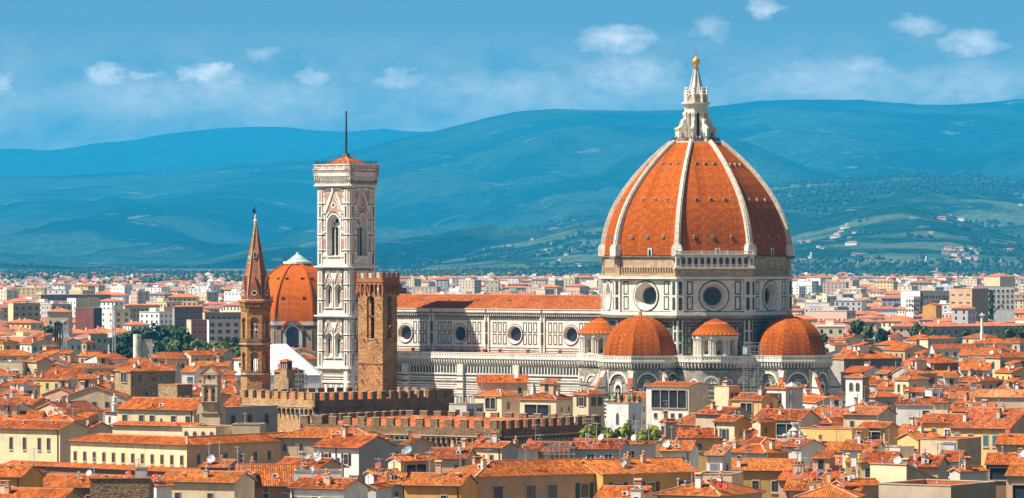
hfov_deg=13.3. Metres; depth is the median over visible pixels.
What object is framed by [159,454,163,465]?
window
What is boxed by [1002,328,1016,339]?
tree
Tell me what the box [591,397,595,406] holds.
window
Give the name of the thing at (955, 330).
house
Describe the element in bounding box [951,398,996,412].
house
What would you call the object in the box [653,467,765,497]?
house
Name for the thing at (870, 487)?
house
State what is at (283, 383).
house
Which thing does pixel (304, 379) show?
scaffolding
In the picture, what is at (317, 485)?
house
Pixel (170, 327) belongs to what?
tree
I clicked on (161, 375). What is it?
window
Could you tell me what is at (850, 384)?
window
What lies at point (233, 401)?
house
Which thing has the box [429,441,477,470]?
house
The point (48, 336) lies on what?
house
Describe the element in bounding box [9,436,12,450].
window
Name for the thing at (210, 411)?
belfry
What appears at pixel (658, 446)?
house
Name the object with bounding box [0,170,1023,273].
hillside woods
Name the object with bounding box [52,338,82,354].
house
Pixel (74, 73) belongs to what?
sky
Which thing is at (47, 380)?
house
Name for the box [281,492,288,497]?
window
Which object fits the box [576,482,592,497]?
window
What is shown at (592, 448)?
house
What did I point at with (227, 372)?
house
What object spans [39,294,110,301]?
warehouse
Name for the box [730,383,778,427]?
house
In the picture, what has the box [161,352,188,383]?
house
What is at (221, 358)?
house
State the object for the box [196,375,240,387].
house
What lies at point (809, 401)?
house
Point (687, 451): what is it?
house
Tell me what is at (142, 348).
round tower
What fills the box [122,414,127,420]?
window
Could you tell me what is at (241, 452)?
window
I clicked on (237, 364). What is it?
house
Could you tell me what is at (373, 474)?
house
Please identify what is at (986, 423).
house
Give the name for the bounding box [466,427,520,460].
house
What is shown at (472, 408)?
house
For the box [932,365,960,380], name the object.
house
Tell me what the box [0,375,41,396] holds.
house
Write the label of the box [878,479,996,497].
flat building
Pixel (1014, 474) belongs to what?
house
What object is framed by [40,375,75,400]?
house
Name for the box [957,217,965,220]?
villa
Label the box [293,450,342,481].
house
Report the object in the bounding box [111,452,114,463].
window
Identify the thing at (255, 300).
spire tower
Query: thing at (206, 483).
house
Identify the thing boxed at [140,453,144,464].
window
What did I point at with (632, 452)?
window
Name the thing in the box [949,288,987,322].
apartment block
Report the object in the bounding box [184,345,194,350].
tree
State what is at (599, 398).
window
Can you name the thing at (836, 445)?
house
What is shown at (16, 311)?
apartment block
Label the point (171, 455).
window
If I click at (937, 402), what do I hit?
house
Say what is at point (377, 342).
stone tower
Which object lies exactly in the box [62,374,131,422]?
house
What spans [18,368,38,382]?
house
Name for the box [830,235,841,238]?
villa
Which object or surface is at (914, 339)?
house
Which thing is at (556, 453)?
scaffolding
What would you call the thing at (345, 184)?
bell tower
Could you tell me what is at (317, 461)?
house
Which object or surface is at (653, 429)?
terrace shrub
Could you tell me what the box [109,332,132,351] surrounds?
tree
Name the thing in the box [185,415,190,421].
window
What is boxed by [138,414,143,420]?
window
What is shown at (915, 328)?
tree
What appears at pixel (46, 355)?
house
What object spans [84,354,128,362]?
house
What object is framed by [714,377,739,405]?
house
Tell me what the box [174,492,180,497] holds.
window
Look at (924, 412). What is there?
window
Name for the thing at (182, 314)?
apartment block
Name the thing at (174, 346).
tree
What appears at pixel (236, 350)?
tree
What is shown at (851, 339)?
house
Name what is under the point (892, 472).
house
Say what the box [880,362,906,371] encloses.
house
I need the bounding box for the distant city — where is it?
[0,272,1023,358]
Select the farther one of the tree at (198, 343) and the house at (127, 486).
the tree at (198, 343)
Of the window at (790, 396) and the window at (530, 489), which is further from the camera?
the window at (790, 396)
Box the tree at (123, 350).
[109,341,132,358]
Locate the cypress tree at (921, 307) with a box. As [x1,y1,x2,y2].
[910,292,922,313]
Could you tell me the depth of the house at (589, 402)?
1048.16 m
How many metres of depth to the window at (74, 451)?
830.89 m
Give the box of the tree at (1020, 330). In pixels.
[1015,325,1023,338]
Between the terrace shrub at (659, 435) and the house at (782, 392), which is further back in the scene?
the house at (782, 392)
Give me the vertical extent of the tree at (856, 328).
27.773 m
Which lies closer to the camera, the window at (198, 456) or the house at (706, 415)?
the window at (198, 456)
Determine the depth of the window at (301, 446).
830.79 m
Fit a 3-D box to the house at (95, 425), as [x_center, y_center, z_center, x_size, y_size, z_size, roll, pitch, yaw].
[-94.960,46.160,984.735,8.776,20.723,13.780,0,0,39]
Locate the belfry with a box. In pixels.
[196,364,225,424]
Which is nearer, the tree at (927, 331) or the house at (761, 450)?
the house at (761, 450)
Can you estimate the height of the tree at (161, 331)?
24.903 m
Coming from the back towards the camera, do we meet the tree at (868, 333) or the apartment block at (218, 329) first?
the apartment block at (218, 329)
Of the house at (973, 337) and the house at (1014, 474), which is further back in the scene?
the house at (973, 337)
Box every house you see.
[0,336,20,350]
[0,349,35,359]
[0,358,25,376]
[0,366,21,380]
[0,372,37,397]
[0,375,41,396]
[0,389,50,407]
[0,399,47,419]
[0,404,89,463]
[0,464,45,486]
[0,480,84,497]
[3,448,200,481]
[13,397,37,409]
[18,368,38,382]
[19,337,58,353]
[22,332,53,341]
[25,357,52,374]
[32,368,87,396]
[35,349,62,353]
[35,353,70,367]
[36,395,104,420]
[38,468,49,477]
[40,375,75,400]
[41,345,57,349]
[41,407,87,425]
[43,457,132,497]
[46,350,79,361]
[50,350,79,366]
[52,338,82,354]
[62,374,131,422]
[67,432,287,467]
[71,354,120,374]
[76,350,105,362]
[77,409,112,434]
[81,339,95,351]
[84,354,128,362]
[88,332,107,353]
[89,464,154,497]
[93,371,113,379]
[97,375,114,389]
[103,403,122,426]
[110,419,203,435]
[113,357,176,397]
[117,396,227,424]
[119,354,180,383]
[128,357,150,361]
[134,459,148,476]
[149,352,186,360]
[151,473,174,497]
[158,383,191,397]
[159,446,256,497]
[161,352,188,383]
[181,362,202,383]
[182,346,214,365]
[182,424,231,435]
[192,375,234,397]
[193,349,223,360]
[193,356,233,369]
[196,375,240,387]
[196,388,231,403]
[198,442,241,470]
[202,366,236,375]
[209,346,235,362]
[221,370,235,378]
[221,379,240,394]
[223,395,240,406]
[225,464,257,478]
[226,405,277,432]
[232,413,265,433]
[233,356,240,371]
[235,453,295,497]
[272,352,303,393]
[274,412,387,458]
[276,444,346,476]
[287,459,370,497]
[290,347,306,359]
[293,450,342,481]
[294,344,316,356]
[307,355,316,366]
[311,422,397,482]
[363,462,401,483]
[365,458,393,497]
[375,452,406,497]
[385,437,405,453]
[385,445,438,478]
[399,428,435,453]
[402,449,478,497]
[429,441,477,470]
[442,444,595,497]
[449,399,483,416]
[450,438,470,446]
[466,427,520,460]
[472,376,522,417]
[476,367,527,396]
[513,436,539,459]
[518,378,572,419]
[526,424,574,458]
[571,389,606,433]
[572,418,628,458]
[580,450,699,493]
[593,478,656,497]
[607,399,641,433]
[617,389,645,430]
[618,423,662,456]
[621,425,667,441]
[626,426,657,457]
[630,467,643,497]
[645,380,709,430]
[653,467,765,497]
[658,400,678,439]
[659,426,699,469]
[677,405,710,426]
[677,418,723,471]
[693,400,752,426]
[695,470,743,484]
[703,444,733,470]
[711,411,752,443]
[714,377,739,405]
[726,428,780,447]
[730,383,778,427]
[731,437,791,457]
[731,445,796,497]
[750,404,777,438]
[751,394,821,440]
[764,382,804,408]
[764,430,844,454]
[776,447,856,497]
[777,420,827,464]
[783,445,812,467]
[783,465,864,497]
[794,475,866,497]
[798,425,869,440]
[802,385,822,395]
[803,389,829,408]
[805,405,846,418]
[814,393,845,408]
[820,400,842,426]
[824,339,846,352]
[826,348,842,355]
[830,342,903,384]
[831,476,880,497]
[832,455,842,467]
[834,333,863,346]
[840,361,881,392]
[841,344,852,353]
[841,394,897,426]
[841,430,884,477]
[843,365,870,405]
[844,386,895,410]
[857,401,900,444]
[860,440,903,477]
[863,339,875,344]
[869,345,882,352]
[869,370,892,391]
[869,390,902,411]
[869,456,938,482]
[873,335,908,348]
[875,372,934,392]
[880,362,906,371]
[882,344,929,360]
[885,445,914,457]
[890,332,903,341]
[891,356,938,383]
[893,368,929,395]
[895,387,937,425]
[895,414,940,452]
[899,410,920,435]
[902,350,933,365]
[905,330,929,344]
[909,443,949,479]
[915,398,961,435]
[918,334,958,348]
[918,355,959,370]
[920,432,981,465]
[924,384,944,397]
[927,323,1023,342]
[929,339,976,371]
[931,373,981,390]
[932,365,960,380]
[932,380,950,412]
[933,354,955,359]
[939,449,970,479]
[940,431,956,449]
[945,383,974,404]
[947,449,988,480]
[949,396,1023,467]
[950,388,980,412]
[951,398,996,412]
[958,348,973,361]
[958,357,983,372]
[958,366,1002,388]
[959,358,992,376]
[961,333,997,343]
[967,348,1006,356]
[972,335,1012,347]
[973,389,1023,406]
[981,342,1015,351]
[982,349,1023,377]
[984,273,1014,291]
[984,446,1023,497]
[993,360,1023,379]
[993,378,1023,388]
[994,429,1023,451]
[998,380,1023,386]
[1004,463,1023,497]
[1005,337,1023,351]
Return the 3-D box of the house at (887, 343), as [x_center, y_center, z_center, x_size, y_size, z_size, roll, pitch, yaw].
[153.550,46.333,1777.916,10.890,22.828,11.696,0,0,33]
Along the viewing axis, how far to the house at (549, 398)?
1060.82 m
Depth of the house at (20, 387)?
1161.95 m
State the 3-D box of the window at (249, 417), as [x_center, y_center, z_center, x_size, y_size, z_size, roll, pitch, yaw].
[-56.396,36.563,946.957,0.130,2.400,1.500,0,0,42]
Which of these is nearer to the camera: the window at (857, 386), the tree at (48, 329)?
the window at (857, 386)
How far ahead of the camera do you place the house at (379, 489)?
677.07 m
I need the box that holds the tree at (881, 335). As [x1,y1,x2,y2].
[865,328,890,345]
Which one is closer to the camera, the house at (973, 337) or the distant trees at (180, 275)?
the house at (973, 337)
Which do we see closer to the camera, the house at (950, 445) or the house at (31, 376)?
the house at (950, 445)
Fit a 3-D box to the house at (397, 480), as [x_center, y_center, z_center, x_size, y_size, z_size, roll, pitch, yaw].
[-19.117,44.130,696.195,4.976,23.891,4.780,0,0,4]
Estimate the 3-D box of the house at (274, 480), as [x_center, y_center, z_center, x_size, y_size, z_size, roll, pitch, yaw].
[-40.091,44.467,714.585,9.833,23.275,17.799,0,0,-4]
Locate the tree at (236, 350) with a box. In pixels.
[229,346,240,357]
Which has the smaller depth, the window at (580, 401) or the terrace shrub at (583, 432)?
the terrace shrub at (583, 432)
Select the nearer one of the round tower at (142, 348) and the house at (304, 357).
the house at (304, 357)
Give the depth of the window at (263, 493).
706.11 m
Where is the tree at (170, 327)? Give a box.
[166,324,180,338]
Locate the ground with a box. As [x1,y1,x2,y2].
[4,269,946,282]
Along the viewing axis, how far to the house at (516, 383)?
1075.66 m
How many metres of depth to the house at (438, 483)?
693.66 m
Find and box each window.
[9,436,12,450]
[22,437,25,450]
[37,437,40,450]
[46,437,49,451]
[73,450,76,461]
[83,451,86,462]
[92,451,95,462]
[102,451,105,462]
[104,401,109,408]
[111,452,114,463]
[121,452,124,463]
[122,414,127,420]
[130,453,134,464]
[137,374,141,381]
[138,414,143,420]
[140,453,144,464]
[149,414,154,420]
[150,453,153,464]
[159,374,162,381]
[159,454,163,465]
[169,454,173,465]
[170,415,175,421]
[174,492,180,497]
[179,455,183,466]
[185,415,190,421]
[196,453,200,465]
[207,492,212,497]
[225,329,230,333]
[230,414,235,424]
[239,451,242,463]
[247,413,252,422]
[253,451,257,462]
[262,492,269,497]
[264,413,268,423]
[267,450,271,461]
[281,320,303,349]
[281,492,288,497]
[282,443,287,452]
[293,496,317,497]
[299,443,303,452]
[321,453,330,456]
[341,453,350,465]
[489,454,493,460]
[492,484,503,497]
[525,483,536,497]
[546,483,557,497]
[576,397,585,406]
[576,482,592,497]
[586,454,594,458]
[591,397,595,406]
[598,397,601,405]
[604,454,612,457]
[609,482,627,484]
[616,412,618,423]
[628,450,634,457]
[642,481,659,491]
[661,425,664,434]
[679,480,694,485]
[709,463,718,470]
[719,428,728,440]
[752,480,759,488]
[770,480,778,493]
[771,393,781,402]
[789,393,792,402]
[849,382,852,390]
[855,382,859,390]
[865,468,869,477]
[897,384,899,393]
[922,410,929,414]
[928,377,933,383]
[944,428,950,435]
[982,434,988,447]
[992,434,997,447]
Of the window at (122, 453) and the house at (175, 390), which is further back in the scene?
the house at (175, 390)
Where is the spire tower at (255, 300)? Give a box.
[238,206,273,405]
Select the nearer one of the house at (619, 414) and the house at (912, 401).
the house at (619, 414)
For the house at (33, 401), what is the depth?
1071.21 m
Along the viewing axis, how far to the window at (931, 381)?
1223.33 m
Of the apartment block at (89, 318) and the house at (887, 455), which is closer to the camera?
the house at (887, 455)
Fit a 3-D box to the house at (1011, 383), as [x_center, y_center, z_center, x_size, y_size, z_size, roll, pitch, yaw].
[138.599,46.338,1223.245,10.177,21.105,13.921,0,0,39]
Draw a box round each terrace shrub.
[579,424,595,437]
[592,424,603,435]
[602,427,613,437]
[607,427,619,437]
[617,423,631,437]
[626,419,630,439]
[636,434,646,440]
[640,429,650,434]
[645,434,652,439]
[649,425,658,440]
[655,430,661,437]
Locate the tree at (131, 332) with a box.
[127,328,147,348]
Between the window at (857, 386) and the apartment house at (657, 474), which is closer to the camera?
the apartment house at (657, 474)
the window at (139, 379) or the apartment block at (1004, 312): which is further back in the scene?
the apartment block at (1004, 312)
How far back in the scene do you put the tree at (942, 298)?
2999.72 m
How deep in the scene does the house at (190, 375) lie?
1298.10 m
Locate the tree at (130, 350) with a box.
[129,345,132,357]
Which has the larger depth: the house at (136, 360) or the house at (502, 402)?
the house at (136, 360)
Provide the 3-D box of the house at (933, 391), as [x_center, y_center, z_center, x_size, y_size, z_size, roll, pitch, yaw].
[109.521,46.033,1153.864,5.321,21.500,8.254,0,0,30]
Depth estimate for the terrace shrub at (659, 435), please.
865.28 m
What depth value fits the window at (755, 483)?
729.06 m
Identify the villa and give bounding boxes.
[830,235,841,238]
[840,223,850,228]
[845,241,859,245]
[937,216,946,219]
[942,249,958,253]
[950,258,962,262]
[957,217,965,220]
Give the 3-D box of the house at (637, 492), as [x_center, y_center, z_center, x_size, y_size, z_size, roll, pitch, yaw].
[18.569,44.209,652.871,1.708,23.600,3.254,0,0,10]
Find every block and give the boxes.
[8,303,39,320]
[67,297,99,316]
[75,308,101,329]
[102,308,129,328]
[122,304,159,321]
[160,307,172,310]
[173,305,202,332]
[186,319,206,341]
[203,312,240,318]
[207,319,240,342]
[906,296,920,317]
[923,302,941,318]
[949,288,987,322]
[971,286,1014,322]
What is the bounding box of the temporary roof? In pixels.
[234,344,322,392]
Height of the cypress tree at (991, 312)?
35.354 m
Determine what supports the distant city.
on the ground
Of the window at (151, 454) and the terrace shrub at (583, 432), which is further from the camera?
the terrace shrub at (583, 432)
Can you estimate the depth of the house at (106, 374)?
1266.08 m
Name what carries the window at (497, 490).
in the apartment house at (551, 478)
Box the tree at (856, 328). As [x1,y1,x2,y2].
[848,319,863,336]
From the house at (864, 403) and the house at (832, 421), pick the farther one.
the house at (864, 403)
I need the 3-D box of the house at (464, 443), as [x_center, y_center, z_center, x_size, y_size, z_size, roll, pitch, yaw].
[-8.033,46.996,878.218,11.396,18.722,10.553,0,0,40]
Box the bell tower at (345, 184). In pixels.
[312,111,379,391]
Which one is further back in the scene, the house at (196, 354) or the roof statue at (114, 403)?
the house at (196, 354)
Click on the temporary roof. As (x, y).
(312, 371)
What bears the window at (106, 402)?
in the house at (88, 388)
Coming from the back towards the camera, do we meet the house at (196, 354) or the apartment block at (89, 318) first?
the apartment block at (89, 318)
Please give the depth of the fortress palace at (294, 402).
995.91 m
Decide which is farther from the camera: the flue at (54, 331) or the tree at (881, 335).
the tree at (881, 335)
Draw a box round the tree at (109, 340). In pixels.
[103,335,129,353]
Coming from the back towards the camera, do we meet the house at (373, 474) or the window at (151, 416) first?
the window at (151, 416)
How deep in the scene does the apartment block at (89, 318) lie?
2436.76 m
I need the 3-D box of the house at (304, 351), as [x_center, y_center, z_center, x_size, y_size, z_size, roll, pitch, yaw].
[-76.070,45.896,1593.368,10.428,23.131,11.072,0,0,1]
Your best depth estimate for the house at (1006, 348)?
1625.83 m
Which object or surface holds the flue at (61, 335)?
on the ground
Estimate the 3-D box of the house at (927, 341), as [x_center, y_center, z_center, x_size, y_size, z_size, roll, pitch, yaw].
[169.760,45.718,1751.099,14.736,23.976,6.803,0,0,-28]
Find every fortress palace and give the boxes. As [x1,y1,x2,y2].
[240,387,453,431]
[300,410,600,446]
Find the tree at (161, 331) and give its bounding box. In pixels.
[148,323,170,341]
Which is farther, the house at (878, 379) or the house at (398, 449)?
the house at (878, 379)
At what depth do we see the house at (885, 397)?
1102.36 m
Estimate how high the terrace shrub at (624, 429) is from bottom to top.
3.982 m
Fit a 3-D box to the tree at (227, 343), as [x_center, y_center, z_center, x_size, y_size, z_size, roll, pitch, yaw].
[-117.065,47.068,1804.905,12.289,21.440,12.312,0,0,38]
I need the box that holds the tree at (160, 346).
[152,337,171,353]
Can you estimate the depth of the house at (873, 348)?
1691.84 m
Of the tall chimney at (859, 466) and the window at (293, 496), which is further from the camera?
the tall chimney at (859, 466)
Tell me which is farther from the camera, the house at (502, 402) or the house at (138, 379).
the house at (138, 379)
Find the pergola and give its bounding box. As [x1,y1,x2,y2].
[610,388,638,401]
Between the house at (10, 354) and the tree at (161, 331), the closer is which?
the house at (10, 354)
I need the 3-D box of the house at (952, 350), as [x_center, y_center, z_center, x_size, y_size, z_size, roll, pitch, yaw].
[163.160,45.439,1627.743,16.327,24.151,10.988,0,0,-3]
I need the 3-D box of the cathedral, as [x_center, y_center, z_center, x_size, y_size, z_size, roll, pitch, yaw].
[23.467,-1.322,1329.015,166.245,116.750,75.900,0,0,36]
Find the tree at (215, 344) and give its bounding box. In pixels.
[207,341,224,349]
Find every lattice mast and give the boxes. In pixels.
[62,320,67,349]
[112,305,115,353]
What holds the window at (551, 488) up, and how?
in the apartment house at (551, 478)
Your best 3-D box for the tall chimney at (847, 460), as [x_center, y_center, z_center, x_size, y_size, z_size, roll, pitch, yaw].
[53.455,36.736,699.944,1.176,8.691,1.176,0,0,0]
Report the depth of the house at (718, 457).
709.39 m
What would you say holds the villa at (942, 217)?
on the olive hillside at (893, 219)
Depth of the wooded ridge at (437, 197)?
30415.56 m
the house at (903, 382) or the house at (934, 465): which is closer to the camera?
the house at (934, 465)
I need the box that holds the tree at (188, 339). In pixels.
[182,333,195,346]
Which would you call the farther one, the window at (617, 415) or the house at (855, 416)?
the window at (617, 415)
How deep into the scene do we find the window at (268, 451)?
829.16 m
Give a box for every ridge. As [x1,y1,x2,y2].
[0,99,1023,269]
[0,127,431,176]
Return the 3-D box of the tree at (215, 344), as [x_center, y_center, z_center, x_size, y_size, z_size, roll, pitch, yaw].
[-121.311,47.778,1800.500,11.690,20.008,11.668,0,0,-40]
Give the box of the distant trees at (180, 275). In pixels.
[0,269,1023,306]
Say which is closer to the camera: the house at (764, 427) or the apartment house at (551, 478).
the apartment house at (551, 478)
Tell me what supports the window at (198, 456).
in the house at (164, 450)
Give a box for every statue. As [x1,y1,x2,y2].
[110,394,117,411]
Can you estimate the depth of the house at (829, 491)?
681.76 m
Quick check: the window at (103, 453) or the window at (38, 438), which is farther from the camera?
the window at (38, 438)
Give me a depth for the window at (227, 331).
2064.77 m
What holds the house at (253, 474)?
on the ground
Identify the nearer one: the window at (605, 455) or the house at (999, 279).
the window at (605, 455)
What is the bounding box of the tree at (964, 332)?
[958,329,975,343]
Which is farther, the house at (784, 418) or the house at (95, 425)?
the house at (95, 425)
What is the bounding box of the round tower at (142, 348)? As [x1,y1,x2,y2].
[133,334,152,358]
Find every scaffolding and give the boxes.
[270,319,278,343]
[295,369,307,391]
[543,441,577,458]
[742,342,764,391]
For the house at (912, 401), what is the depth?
1034.04 m
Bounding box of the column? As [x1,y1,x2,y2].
[979,313,984,339]
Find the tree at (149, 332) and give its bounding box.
[141,326,154,340]
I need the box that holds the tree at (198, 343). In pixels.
[182,339,202,350]
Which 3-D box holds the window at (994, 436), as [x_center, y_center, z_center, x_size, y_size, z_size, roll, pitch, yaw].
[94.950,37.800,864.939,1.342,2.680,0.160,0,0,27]
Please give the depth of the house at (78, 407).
1012.06 m
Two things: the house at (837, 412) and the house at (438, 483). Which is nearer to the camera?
the house at (438, 483)
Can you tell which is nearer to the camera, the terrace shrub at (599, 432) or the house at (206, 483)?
the house at (206, 483)
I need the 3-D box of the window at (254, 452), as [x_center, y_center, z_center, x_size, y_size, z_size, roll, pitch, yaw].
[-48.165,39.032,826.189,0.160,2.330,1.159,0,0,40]
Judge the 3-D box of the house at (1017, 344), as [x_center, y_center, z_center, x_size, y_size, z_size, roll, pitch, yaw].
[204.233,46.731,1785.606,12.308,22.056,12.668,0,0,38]
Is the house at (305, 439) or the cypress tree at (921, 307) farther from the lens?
the cypress tree at (921, 307)
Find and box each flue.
[54,322,55,341]
[56,323,58,348]
[59,322,60,348]
[61,323,62,348]
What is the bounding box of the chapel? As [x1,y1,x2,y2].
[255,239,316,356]
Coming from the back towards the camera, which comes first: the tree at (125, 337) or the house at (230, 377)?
the tree at (125, 337)
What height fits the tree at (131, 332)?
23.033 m
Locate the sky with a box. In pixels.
[0,0,1023,150]
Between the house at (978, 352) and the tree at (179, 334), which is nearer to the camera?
the house at (978, 352)
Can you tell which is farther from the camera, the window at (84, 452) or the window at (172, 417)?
the window at (172, 417)
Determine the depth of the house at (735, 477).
697.40 m
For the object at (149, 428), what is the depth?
887.14 m
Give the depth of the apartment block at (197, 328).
2133.56 m
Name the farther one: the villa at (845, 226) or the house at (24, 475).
the villa at (845, 226)
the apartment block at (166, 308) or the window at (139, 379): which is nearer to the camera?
the window at (139, 379)
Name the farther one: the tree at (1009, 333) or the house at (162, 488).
the tree at (1009, 333)
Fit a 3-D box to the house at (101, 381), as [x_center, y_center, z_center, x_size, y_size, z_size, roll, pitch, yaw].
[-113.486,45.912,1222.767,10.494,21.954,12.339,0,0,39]
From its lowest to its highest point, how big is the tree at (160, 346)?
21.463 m
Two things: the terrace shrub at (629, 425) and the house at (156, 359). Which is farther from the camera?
the house at (156, 359)
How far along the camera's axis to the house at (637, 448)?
836.00 m
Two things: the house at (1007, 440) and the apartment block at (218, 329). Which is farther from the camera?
the apartment block at (218, 329)
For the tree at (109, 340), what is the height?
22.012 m
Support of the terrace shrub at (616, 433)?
on the house at (658, 446)
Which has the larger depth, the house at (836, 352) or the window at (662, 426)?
the house at (836, 352)
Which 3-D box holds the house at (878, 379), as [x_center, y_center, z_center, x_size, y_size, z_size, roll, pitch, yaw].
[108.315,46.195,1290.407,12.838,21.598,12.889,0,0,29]
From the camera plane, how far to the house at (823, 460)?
718.58 m
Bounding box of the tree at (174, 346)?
[166,340,186,352]
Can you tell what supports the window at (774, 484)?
in the house at (762, 473)
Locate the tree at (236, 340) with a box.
[230,337,240,346]
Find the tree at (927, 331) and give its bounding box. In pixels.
[910,326,934,336]
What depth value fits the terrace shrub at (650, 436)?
859.27 m
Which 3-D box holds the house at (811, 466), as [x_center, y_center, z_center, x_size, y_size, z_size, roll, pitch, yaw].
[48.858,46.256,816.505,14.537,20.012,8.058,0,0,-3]
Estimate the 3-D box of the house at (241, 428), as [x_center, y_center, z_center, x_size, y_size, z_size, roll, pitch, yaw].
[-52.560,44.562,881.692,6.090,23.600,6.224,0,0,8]
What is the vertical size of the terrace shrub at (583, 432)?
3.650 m
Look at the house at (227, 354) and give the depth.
1597.98 m
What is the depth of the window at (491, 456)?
801.69 m
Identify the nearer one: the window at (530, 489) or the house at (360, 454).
the window at (530, 489)
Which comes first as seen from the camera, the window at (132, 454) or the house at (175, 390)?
the window at (132, 454)
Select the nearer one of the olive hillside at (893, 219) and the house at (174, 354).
the house at (174, 354)
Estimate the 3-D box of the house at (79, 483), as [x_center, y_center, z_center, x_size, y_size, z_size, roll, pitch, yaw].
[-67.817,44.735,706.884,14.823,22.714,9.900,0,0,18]
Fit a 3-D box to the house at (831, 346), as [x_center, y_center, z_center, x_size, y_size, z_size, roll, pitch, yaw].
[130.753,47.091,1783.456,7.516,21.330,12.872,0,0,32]
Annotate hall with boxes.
[901,290,948,306]
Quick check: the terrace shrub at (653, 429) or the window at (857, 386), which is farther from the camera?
the window at (857, 386)
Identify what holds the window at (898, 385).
in the house at (903, 382)
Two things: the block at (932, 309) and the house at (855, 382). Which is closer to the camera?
the house at (855, 382)
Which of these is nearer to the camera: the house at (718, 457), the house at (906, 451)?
the house at (718, 457)
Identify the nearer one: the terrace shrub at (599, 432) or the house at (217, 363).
the terrace shrub at (599, 432)
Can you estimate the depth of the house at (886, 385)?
1194.62 m
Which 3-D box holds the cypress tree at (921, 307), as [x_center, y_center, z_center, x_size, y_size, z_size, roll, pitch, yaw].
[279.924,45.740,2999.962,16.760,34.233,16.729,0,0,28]
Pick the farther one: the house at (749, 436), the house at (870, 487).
the house at (749, 436)
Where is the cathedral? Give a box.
[397,50,845,427]
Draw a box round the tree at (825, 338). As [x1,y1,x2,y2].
[821,333,828,342]
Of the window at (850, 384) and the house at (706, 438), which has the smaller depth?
the house at (706, 438)
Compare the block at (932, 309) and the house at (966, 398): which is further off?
the block at (932, 309)
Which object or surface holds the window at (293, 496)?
in the house at (317, 485)
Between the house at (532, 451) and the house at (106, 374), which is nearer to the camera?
the house at (532, 451)
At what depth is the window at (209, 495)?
694.66 m
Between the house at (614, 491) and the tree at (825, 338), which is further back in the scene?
the tree at (825, 338)
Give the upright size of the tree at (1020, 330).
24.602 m
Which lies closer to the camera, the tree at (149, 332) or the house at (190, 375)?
the house at (190, 375)
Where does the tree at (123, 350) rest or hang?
on the ground
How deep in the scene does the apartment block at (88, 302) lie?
3014.06 m
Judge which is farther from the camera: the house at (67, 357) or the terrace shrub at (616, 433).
the house at (67, 357)
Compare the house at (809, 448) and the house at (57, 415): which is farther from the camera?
the house at (57, 415)
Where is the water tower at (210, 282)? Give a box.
[207,278,213,290]
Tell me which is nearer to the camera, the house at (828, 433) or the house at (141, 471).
the house at (141, 471)
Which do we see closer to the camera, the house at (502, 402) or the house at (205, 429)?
the house at (205, 429)
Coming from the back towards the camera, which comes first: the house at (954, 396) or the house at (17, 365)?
the house at (17, 365)
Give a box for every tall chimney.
[844,453,851,475]
[857,454,860,477]
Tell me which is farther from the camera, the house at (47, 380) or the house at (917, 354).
the house at (917, 354)
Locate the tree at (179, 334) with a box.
[169,327,189,344]
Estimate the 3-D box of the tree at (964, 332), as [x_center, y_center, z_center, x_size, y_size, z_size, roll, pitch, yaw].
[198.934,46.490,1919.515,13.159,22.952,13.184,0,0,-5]
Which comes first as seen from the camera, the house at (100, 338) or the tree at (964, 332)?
the tree at (964, 332)
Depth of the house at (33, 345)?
1730.71 m
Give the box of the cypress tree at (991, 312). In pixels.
[988,290,1003,319]
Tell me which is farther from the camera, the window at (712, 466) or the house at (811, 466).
the house at (811, 466)
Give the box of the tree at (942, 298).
[932,297,948,302]
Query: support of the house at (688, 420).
on the ground
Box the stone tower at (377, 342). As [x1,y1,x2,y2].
[355,256,399,394]
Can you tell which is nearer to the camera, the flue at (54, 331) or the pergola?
the pergola
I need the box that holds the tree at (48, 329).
[42,325,56,336]
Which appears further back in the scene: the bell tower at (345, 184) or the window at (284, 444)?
the bell tower at (345, 184)
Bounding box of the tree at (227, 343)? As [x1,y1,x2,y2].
[218,338,240,348]
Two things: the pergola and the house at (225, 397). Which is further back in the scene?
the house at (225, 397)
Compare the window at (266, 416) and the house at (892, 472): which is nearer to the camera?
the house at (892, 472)
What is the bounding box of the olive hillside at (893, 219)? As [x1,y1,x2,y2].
[402,174,1023,273]
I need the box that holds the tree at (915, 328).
[903,323,923,339]
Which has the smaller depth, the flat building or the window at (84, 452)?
the flat building
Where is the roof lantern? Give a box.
[278,359,293,377]
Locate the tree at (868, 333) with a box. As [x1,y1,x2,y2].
[861,325,873,338]
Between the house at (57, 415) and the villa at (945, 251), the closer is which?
the house at (57, 415)
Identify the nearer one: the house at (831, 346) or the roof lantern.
the roof lantern
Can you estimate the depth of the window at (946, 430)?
893.26 m
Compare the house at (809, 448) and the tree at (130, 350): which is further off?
the tree at (130, 350)
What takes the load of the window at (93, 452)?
in the house at (164, 450)
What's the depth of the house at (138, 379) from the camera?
1183.03 m
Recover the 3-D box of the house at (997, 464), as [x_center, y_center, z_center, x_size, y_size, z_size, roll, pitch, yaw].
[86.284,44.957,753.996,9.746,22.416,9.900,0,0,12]
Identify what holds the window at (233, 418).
in the house at (267, 415)

